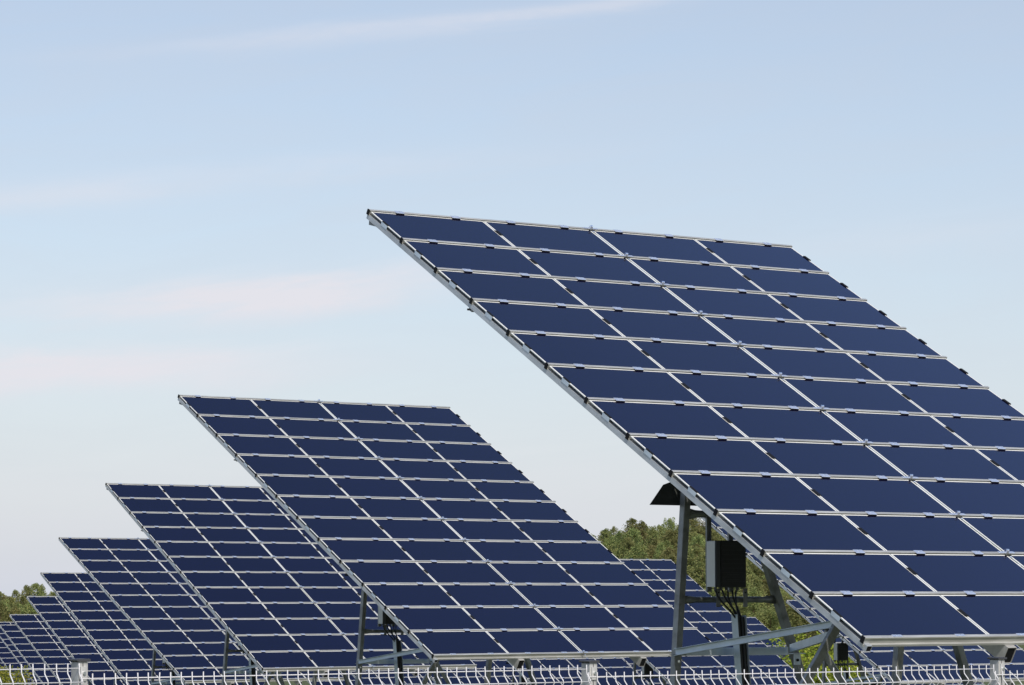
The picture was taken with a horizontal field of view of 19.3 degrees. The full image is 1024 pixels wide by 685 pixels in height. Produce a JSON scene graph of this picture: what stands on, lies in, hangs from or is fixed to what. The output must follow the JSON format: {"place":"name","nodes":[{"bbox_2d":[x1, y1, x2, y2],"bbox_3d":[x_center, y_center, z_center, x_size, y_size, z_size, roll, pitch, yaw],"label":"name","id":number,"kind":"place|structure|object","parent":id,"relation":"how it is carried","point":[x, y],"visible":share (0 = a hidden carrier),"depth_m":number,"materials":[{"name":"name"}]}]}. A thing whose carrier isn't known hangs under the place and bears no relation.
{"place":"outdoors","nodes":[
{"label":"outdoors","id":0,"kind":"place"},
{"bbox_2d":[0,644,1023,684],"bbox_3d":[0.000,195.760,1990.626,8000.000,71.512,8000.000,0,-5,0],"label":"ground","id":1,"kind":"structure","parent":0,"point":[307,683],"depth_m":417.68,"materials":[{"name":"green plant"}]},
{"bbox_2d":[0,601,10,621],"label":"pine tree","id":2,"kind":"object","parent":1,"relation":"on","point":[2,607],"visible":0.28,"depth_m":455.43,"materials":[{"name":"green plant"}]},
{"bbox_2d":[0,660,17,684],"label":"solar table","id":3,"kind":"object","parent":1,"relation":"on","point":[1,664],"visible":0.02,"depth_m":199.59,"materials":[{"name":"blue glass"}]},
{"bbox_2d":[3,596,19,611],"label":"pine tree","id":4,"kind":"object","parent":1,"relation":"on","point":[12,600],"visible":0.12,"depth_m":529.37,"materials":[{"name":"green plant"}]},
{"bbox_2d":[7,604,20,621],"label":"pine tree","id":5,"kind":"object","parent":1,"relation":"on","point":[14,610],"visible":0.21,"depth_m":454.89,"materials":[{"name":"green plant"}]},
{"bbox_2d":[11,589,20,600],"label":"pine tree","id":6,"kind":"object","parent":1,"relation":"on","point":[15,593],"visible":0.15,"depth_m":555.94,"materials":[{"name":"green plant"}]},
{"bbox_2d":[0,665,32,684],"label":"leafy bush","id":7,"kind":"object","parent":1,"relation":"on","point":[7,678],"visible":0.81,"depth_m":141.08,"materials":[{"name":"green plant"}]},
{"bbox_2d":[0,639,34,684],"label":"solar table","id":8,"kind":"object","parent":1,"relation":"on","point":[7,657],"visible":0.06,"depth_m":182.40,"materials":[{"name":"blue glass"}]},
{"bbox_2d":[0,622,42,684],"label":"solar table","id":9,"kind":"object","parent":1,"relation":"on","point":[12,649],"visible":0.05,"depth_m":164.53,"materials":[{"name":"blue glass"}]},
{"bbox_2d":[14,596,28,606],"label":"pine tree","id":10,"kind":"object","parent":1,"relation":"on","point":[23,598],"visible":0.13,"depth_m":508.96,"materials":[{"name":"green plant"}]},
{"bbox_2d":[18,585,33,602],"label":"pine tree","id":11,"kind":"object","parent":1,"relation":"on","point":[26,590],"visible":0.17,"depth_m":546.75,"materials":[{"name":"green plant"}]},
{"bbox_2d":[20,602,37,613],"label":"pine tree","id":12,"kind":"object","parent":1,"relation":"on","point":[33,610],"visible":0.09,"depth_m":453.75,"materials":[{"name":"green plant"}]},
{"bbox_2d":[0,625,60,684],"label":"solar table","id":13,"kind":"object","parent":1,"relation":"on","point":[22,645],"visible":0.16,"depth_m":147.78,"materials":[{"name":"blue glass"}]},
{"bbox_2d":[23,583,44,601],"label":"pine tree","id":14,"kind":"object","parent":1,"relation":"on","point":[35,586],"visible":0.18,"depth_m":549.43,"materials":[{"name":"green plant"}]},
{"bbox_2d":[37,584,46,595],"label":"pine tree","id":15,"kind":"object","parent":1,"relation":"on","point":[43,588],"visible":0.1,"depth_m":558.76,"materials":[{"name":"green plant"}]},
{"bbox_2d":[9,614,92,684],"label":"solar table","id":16,"kind":"object","parent":1,"relation":"on","point":[43,641],"visible":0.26,"depth_m":133.91,"materials":[{"name":"blue glass"}]},
{"bbox_2d":[26,596,198,684],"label":"solar table","id":17,"kind":"object","parent":1,"relation":"on","point":[65,627],"visible":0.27,"depth_m":114.42,"materials":[{"name":"blue glass"}]},
{"bbox_2d":[40,572,264,684],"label":"solar table","id":18,"kind":"object","parent":1,"relation":"on","point":[122,644],"visible":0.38,"depth_m":96.53,"materials":[{"name":"blue glass"}]},
{"bbox_2d":[58,537,343,684],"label":"solar table","id":19,"kind":"object","parent":1,"relation":"on","point":[166,615],"visible":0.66,"depth_m":78.92,"materials":[{"name":"blue glass"}]},
{"bbox_2d":[105,483,476,684],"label":"solar table","id":20,"kind":"object","parent":1,"relation":"on","point":[266,611],"visible":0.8,"depth_m":60.44,"materials":[{"name":"blue glass"}]},
{"bbox_2d":[307,670,354,684],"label":"solar table","id":21,"kind":"object","parent":1,"relation":"on","point":[337,682],"visible":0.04,"depth_m":154.36,"materials":[{"name":"blue glass"}]},
{"bbox_2d":[332,623,434,684],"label":"solar table","id":22,"kind":"object","parent":1,"relation":"on","point":[384,678],"visible":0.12,"depth_m":139.87,"materials":[{"name":"blue glass"}]},
{"bbox_2d":[178,394,710,684],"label":"solar table","id":23,"kind":"object","parent":1,"relation":"on","point":[434,587],"visible":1,"depth_m":42.44,"materials":[{"name":"blue glass"}]},
{"bbox_2d":[405,645,527,684],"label":"solar table","id":24,"kind":"object","parent":1,"relation":"on","point":[498,664],"visible":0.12,"depth_m":121.03,"materials":[{"name":"blue glass"}]},
{"bbox_2d":[0,657,1023,684],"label":"wire fence","id":25,"kind":"object","parent":1,"relation":"on","point":[79,672],"visible":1,"depth_m":13.24,"materials":[{"name":"metal"}]},
{"bbox_2d":[505,587,648,684],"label":"solar table","id":26,"kind":"object","parent":1,"relation":"on","point":[611,666],"visible":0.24,"depth_m":103.15,"materials":[{"name":"blue glass"}]},
{"bbox_2d":[596,531,608,544],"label":"pine tree","id":27,"kind":"object","parent":1,"relation":"on","point":[598,536],"visible":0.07,"depth_m":552.11,"materials":[{"name":"green plant"}]},
{"bbox_2d":[598,528,614,545],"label":"pine tree","id":28,"kind":"object","parent":1,"relation":"on","point":[606,532],"visible":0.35,"depth_m":541.13,"materials":[{"name":"green plant"}]},
{"bbox_2d":[601,536,618,548],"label":"pine tree","id":29,"kind":"object","parent":1,"relation":"on","point":[607,543],"visible":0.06,"depth_m":538.29,"materials":[{"name":"green plant"}]},
{"bbox_2d":[201,523,1022,633],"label":"forest","id":30,"kind":"object","parent":1,"relation":"on","point":[493,568],"depth_m":525.50,"materials":[{"name":"green plant"}]},
{"bbox_2d":[609,526,617,535],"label":"pine tree","id":31,"kind":"object","parent":1,"relation":"on","point":[614,529],"visible":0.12,"depth_m":560.95,"materials":[{"name":"green plant"}]},
{"bbox_2d":[611,530,624,549],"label":"pine tree","id":32,"kind":"object","parent":1,"relation":"on","point":[619,534],"visible":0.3,"depth_m":523.97,"materials":[{"name":"green plant"}]},
{"bbox_2d":[613,546,635,558],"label":"pine tree","id":33,"kind":"object","parent":1,"relation":"on","point":[623,550],"visible":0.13,"depth_m":498.02,"materials":[{"name":"green plant"}]},
{"bbox_2d":[616,537,635,553],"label":"pine tree","id":34,"kind":"object","parent":1,"relation":"on","point":[625,540],"visible":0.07,"depth_m":514.07,"materials":[{"name":"green plant"}]},
{"bbox_2d":[622,540,634,555],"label":"pine tree","id":35,"kind":"object","parent":1,"relation":"on","point":[628,544],"visible":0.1,"depth_m":505.41,"materials":[{"name":"green plant"}]},
{"bbox_2d":[621,518,640,532],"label":"pine tree","id":36,"kind":"object","parent":1,"relation":"on","point":[632,521],"visible":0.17,"depth_m":556.88,"materials":[{"name":"green plant"}]},
{"bbox_2d":[622,527,644,545],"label":"pine tree","id":37,"kind":"object","parent":1,"relation":"on","point":[633,532],"visible":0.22,"depth_m":524.10,"materials":[{"name":"green plant"}]},
{"bbox_2d":[627,542,649,558],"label":"pine tree","id":38,"kind":"object","parent":1,"relation":"on","point":[635,548],"visible":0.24,"depth_m":491.41,"materials":[{"name":"green plant"}]},
{"bbox_2d":[634,520,650,547],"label":"pine tree","id":39,"kind":"object","parent":1,"relation":"on","point":[643,531],"visible":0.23,"depth_m":530.14,"materials":[{"name":"green plant"}]},
{"bbox_2d":[634,547,651,558],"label":"pine tree","id":40,"kind":"object","parent":1,"relation":"on","point":[648,554],"visible":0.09,"depth_m":499.98,"materials":[{"name":"green plant"}]},
{"bbox_2d":[622,657,668,684],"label":"solar table","id":41,"kind":"object","parent":1,"relation":"on","point":[629,661],"visible":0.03,"depth_m":147.82,"materials":[{"name":"blue glass"}]},
{"bbox_2d":[647,545,656,558],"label":"pine tree","id":42,"kind":"object","parent":1,"relation":"on","point":[652,550],"visible":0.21,"depth_m":500.81,"materials":[{"name":"green plant"}]},
{"bbox_2d":[645,526,660,554],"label":"pine tree","id":43,"kind":"object","parent":1,"relation":"on","point":[652,533],"visible":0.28,"depth_m":515.43,"materials":[{"name":"green plant"}]},
{"bbox_2d":[648,538,662,558],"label":"pine tree","id":44,"kind":"object","parent":1,"relation":"on","point":[655,542],"visible":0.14,"depth_m":508.99,"materials":[{"name":"green plant"}]},
{"bbox_2d":[652,542,666,558],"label":"pine tree","id":45,"kind":"object","parent":1,"relation":"on","point":[659,548],"visible":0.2,"depth_m":490.82,"materials":[{"name":"green plant"}]},
{"bbox_2d":[655,524,665,549],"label":"pine tree","id":46,"kind":"object","parent":1,"relation":"on","point":[659,529],"visible":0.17,"depth_m":548.96,"materials":[{"name":"green plant"}]},
{"bbox_2d":[659,546,676,560],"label":"pine tree","id":47,"kind":"object","parent":1,"relation":"on","point":[667,551],"visible":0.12,"depth_m":487.54,"materials":[{"name":"green plant"}]},
{"bbox_2d":[660,530,677,549],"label":"pine tree","id":48,"kind":"object","parent":1,"relation":"on","point":[670,537],"visible":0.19,"depth_m":524.26,"materials":[{"name":"green plant"}]},
{"bbox_2d":[661,517,676,530],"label":"pine tree","id":49,"kind":"object","parent":1,"relation":"on","point":[671,525],"visible":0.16,"depth_m":559.97,"materials":[{"name":"green plant"}]},
{"bbox_2d":[661,529,677,547],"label":"pine tree","id":50,"kind":"object","parent":1,"relation":"on","point":[662,539],"visible":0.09,"depth_m":533.91,"materials":[{"name":"green plant"}]},
{"bbox_2d":[663,540,676,554],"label":"pine tree","id":51,"kind":"object","parent":1,"relation":"on","point":[667,543],"visible":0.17,"depth_m":515.83,"materials":[{"name":"green plant"}]},
{"bbox_2d":[666,554,676,563],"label":"pine tree","id":52,"kind":"object","parent":1,"relation":"on","point":[671,557],"visible":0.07,"depth_m":473.57,"materials":[{"name":"green plant"}]},
{"bbox_2d":[674,525,694,541],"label":"pine tree","id":53,"kind":"object","parent":1,"relation":"on","point":[693,530],"visible":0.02,"depth_m":534.23,"materials":[{"name":"green plant"}]},
{"bbox_2d":[366,209,1023,684],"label":"solar table","id":54,"kind":"object","parent":1,"relation":"on","point":[860,543],"visible":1,"depth_m":24.94,"materials":[{"name":"blue glass"}]},
{"bbox_2d":[689,518,702,531],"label":"pine tree","id":55,"kind":"object","parent":1,"relation":"on","point":[693,521],"visible":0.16,"depth_m":551.83,"materials":[{"name":"green plant"}]},
{"bbox_2d":[687,546,705,577],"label":"pine tree","id":56,"kind":"object","parent":1,"relation":"on","point":[697,550],"visible":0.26,"depth_m":472.92,"materials":[{"name":"green plant"}]},
{"bbox_2d":[688,531,705,548],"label":"pine tree","id":57,"kind":"object","parent":1,"relation":"on","point":[695,534],"visible":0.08,"depth_m":514.74,"materials":[{"name":"green plant"}]},
{"bbox_2d":[691,543,702,557],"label":"pine tree","id":58,"kind":"object","parent":1,"relation":"on","point":[697,545],"visible":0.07,"depth_m":500.20,"materials":[{"name":"green plant"}]},
{"bbox_2d":[690,534,705,548],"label":"pine tree","id":59,"kind":"object","parent":1,"relation":"on","point":[698,538],"visible":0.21,"depth_m":504.61,"materials":[{"name":"green plant"}]},
{"bbox_2d":[689,552,713,595],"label":"pine tree","id":60,"kind":"object","parent":1,"relation":"on","point":[700,580],"visible":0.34,"depth_m":465.15,"materials":[{"name":"green plant"}]},
{"bbox_2d":[690,527,712,544],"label":"pine tree","id":61,"kind":"object","parent":1,"relation":"on","point":[699,530],"visible":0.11,"depth_m":534.19,"materials":[{"name":"green plant"}]},
{"bbox_2d":[619,559,797,684],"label":"solar table","id":62,"kind":"object","parent":1,"relation":"on","point":[712,622],"visible":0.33,"depth_m":86.69,"materials":[{"name":"blue glass"}]},
{"bbox_2d":[698,528,720,539],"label":"pine tree","id":63,"kind":"object","parent":1,"relation":"on","point":[713,531],"visible":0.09,"depth_m":534.33,"materials":[{"name":"green plant"}]},
{"bbox_2d":[699,520,719,539],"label":"pine tree","id":64,"kind":"object","parent":1,"relation":"on","point":[703,526],"visible":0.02,"depth_m":541.06,"materials":[{"name":"green plant"}]},
{"bbox_2d":[704,587,715,596],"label":"pine tree","id":65,"kind":"object","parent":1,"relation":"on","point":[712,593],"visible":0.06,"depth_m":452.08,"materials":[{"name":"green plant"}]},
{"bbox_2d":[703,536,717,551],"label":"pine tree","id":66,"kind":"object","parent":1,"relation":"on","point":[714,538],"visible":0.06,"depth_m":491.81,"materials":[{"name":"green plant"}]},
{"bbox_2d":[713,587,741,611],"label":"pine tree","id":67,"kind":"object","parent":1,"relation":"on","point":[738,592],"visible":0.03,"depth_m":444.92,"materials":[{"name":"green plant"}]},
{"bbox_2d":[726,594,746,614],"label":"pine tree","id":68,"kind":"object","parent":1,"relation":"on","point":[738,604],"visible":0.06,"depth_m":431.01,"materials":[{"name":"green plant"}]},
{"bbox_2d":[734,581,754,596],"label":"pine tree","id":69,"kind":"object","parent":1,"relation":"on","point":[748,587],"visible":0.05,"depth_m":452.64,"materials":[{"name":"green plant"}]},
{"bbox_2d":[746,560,750,590],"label":"pine tree","id":70,"kind":"object","parent":1,"relation":"on","point":[747,574],"visible":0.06,"depth_m":466.01,"materials":[{"name":"green plant"}]},
{"bbox_2d":[746,567,755,586],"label":"pine tree","id":71,"kind":"object","parent":1,"relation":"on","point":[751,574],"visible":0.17,"depth_m":470.38,"materials":[{"name":"green plant"}]},
{"bbox_2d":[739,587,769,619],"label":"pine tree","id":72,"kind":"object","parent":1,"relation":"on","point":[749,613],"visible":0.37,"depth_m":430.83,"materials":[{"name":"green plant"}]},
{"bbox_2d":[746,561,764,578],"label":"pine tree","id":73,"kind":"object","parent":1,"relation":"on","point":[753,568],"visible":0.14,"depth_m":477.72,"materials":[{"name":"green plant"}]},
{"bbox_2d":[750,576,766,609],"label":"pine tree","id":74,"kind":"object","parent":1,"relation":"on","point":[757,582],"visible":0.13,"depth_m":454.61,"materials":[{"name":"green plant"}]},
{"bbox_2d":[756,578,770,595],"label":"pine tree","id":75,"kind":"object","parent":1,"relation":"on","point":[765,585],"visible":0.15,"depth_m":462.39,"materials":[{"name":"green plant"}]},
{"bbox_2d":[718,617,817,683],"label":"solar table","id":76,"kind":"object","parent":1,"relation":"on","point":[755,625],"visible":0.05,"depth_m":132.95,"materials":[{"name":"blue glass"}]},
{"bbox_2d":[751,607,798,640],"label":"pine tree","id":77,"kind":"object","parent":1,"relation":"on","point":[770,625],"visible":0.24,"depth_m":426.43,"materials":[{"name":"green plant"}]},
{"bbox_2d":[769,587,790,613],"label":"pine tree","id":78,"kind":"object","parent":1,"relation":"on","point":[782,593],"visible":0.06,"depth_m":439.84,"materials":[{"name":"green plant"}]},
{"bbox_2d":[781,592,798,638],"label":"pine tree","id":79,"kind":"object","parent":1,"relation":"on","point":[786,596],"visible":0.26,"depth_m":431.45,"materials":[{"name":"green plant"}]},
{"bbox_2d":[788,599,818,651],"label":"pine tree","id":80,"kind":"object","parent":1,"relation":"on","point":[801,620],"visible":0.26,"depth_m":429.80,"materials":[{"name":"green plant"}]},
{"bbox_2d":[766,627,860,683],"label":"leafy bush","id":81,"kind":"object","parent":1,"relation":"on","point":[806,663],"visible":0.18,"depth_m":123.71,"materials":[{"name":"green plant"}]},
{"bbox_2d":[804,622,831,651],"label":"pine tree","id":82,"kind":"object","parent":1,"relation":"on","point":[814,633],"visible":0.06,"depth_m":429.38,"materials":[{"name":"green plant"}]},
{"bbox_2d":[814,644,872,684],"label":"leafy bush","id":83,"kind":"object","parent":1,"relation":"on","point":[846,668],"visible":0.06,"depth_m":125.38,"materials":[{"name":"green plant"}]},
{"bbox_2d":[702,518,1023,684],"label":"solar table","id":84,"kind":"object","parent":1,"relation":"on","point":[915,657],"visible":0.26,"depth_m":65.99,"materials":[{"name":"blue glass"}]},
{"bbox_2d":[786,600,984,684],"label":"solar table","id":85,"kind":"object","parent":1,"relation":"on","point":[803,612],"visible":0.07,"depth_m":110.43,"materials":[{"name":"blue glass"}]},
{"bbox_2d":[0,0,1023,602],"label":"sky","id":86,"kind":"structure","parent":0,"point":[188,188],"materials":[{"name":"blue"}]}
]}

